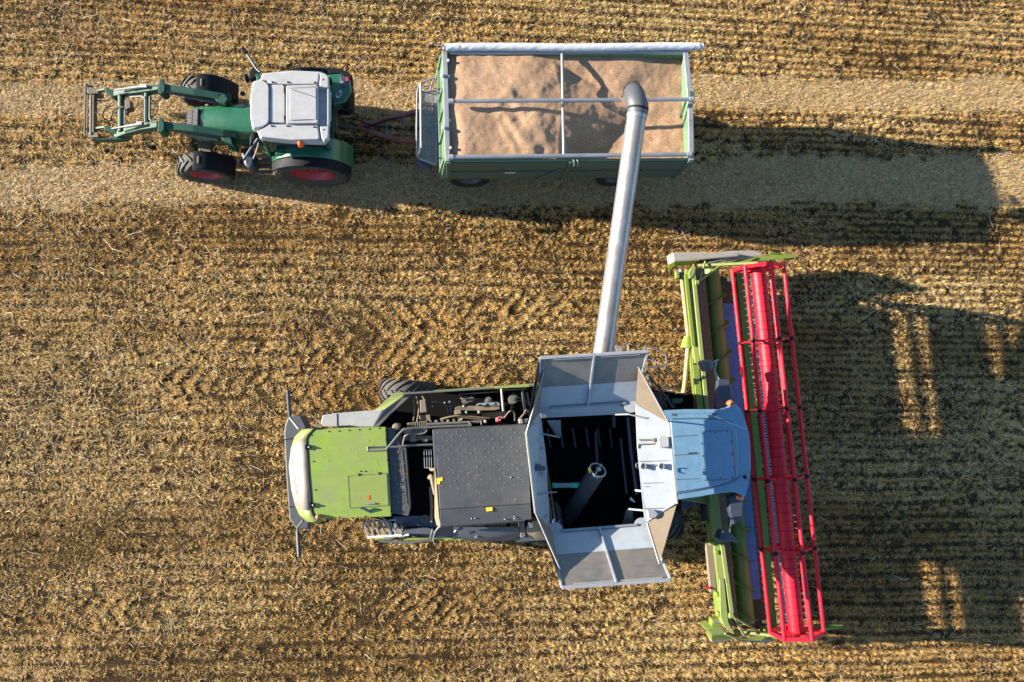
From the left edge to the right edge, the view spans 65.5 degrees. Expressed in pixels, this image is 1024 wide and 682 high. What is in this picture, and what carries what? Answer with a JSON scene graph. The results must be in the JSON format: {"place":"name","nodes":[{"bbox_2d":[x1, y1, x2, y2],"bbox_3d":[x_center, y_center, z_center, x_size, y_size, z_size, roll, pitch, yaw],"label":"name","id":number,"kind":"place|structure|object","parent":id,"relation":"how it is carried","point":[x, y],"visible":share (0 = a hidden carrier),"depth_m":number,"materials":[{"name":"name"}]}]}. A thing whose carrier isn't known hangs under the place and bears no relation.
{"place":"outdoors","nodes":[
{"label":"outdoors","id":0,"kind":"place"},
{"bbox_2d":[0,0,1023,681],"bbox_3d":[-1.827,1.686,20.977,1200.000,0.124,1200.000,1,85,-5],"label":"field","id":1,"kind":"structure","parent":0,"point":[364,620],"depth_m":21.10,"materials":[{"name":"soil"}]},
{"bbox_2d":[84,47,357,186],"bbox_3d":[-7.362,-5.490,19.550,6.896,2.974,2.795,1,85,-5],"label":"tractor","id":2,"kind":"object","parent":1,"relation":"on","point":[289,122],"visible":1,"depth_m":19.22,"materials":[{"name":"green paint"}]},
{"bbox_2d":[284,82,750,588],"bbox_3d":[-0.033,-0.274,18.926,10.628,4.648,11.080,1,85,-5],"label":"combine harvester","id":3,"kind":"object","parent":1,"relation":"on","point":[604,463],"visible":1,"depth_m":17.45,"materials":[{"name":"grey metal"}]},
{"bbox_2d":[611,93,625,122],"bbox_3d":[2.529,-5.801,18.619,0.582,1.440,1.216,1,85,-5],"label":"falling grain","id":4,"kind":"object","parent":3,"relation":"attached to","point":[619,104],"visible":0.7,"depth_m":18.65},
{"bbox_2d":[667,251,842,644],"bbox_3d":[6.292,2.619,19.897,3.946,2.072,10.131,-5,86,-5],"label":"cutting header","id":5,"kind":"object","parent":3,"relation":"attached to","point":[716,309],"visible":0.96,"depth_m":19.71,"materials":[{"name":"green paint"}]},
{"bbox_2d":[334,42,703,186],"bbox_3d":[-0.021,-5.571,20.017,9.029,3.310,3.156,1,85,-5],"label":"grain trailer","id":6,"kind":"object","parent":1,"relation":"on","point":[479,170],"visible":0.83,"depth_m":19.02,"materials":[{"name":"green paint"}]},
{"bbox_2d":[447,55,683,158],"bbox_3d":[1.298,-5.518,19.479,5.708,1.518,2.535,-1,86,-5],"label":"grain heap","id":7,"kind":"object","parent":6,"relation":"in","point":[507,128],"visible":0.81,"depth_m":18.87,"materials":[{"name":"beige food"}]}
]}

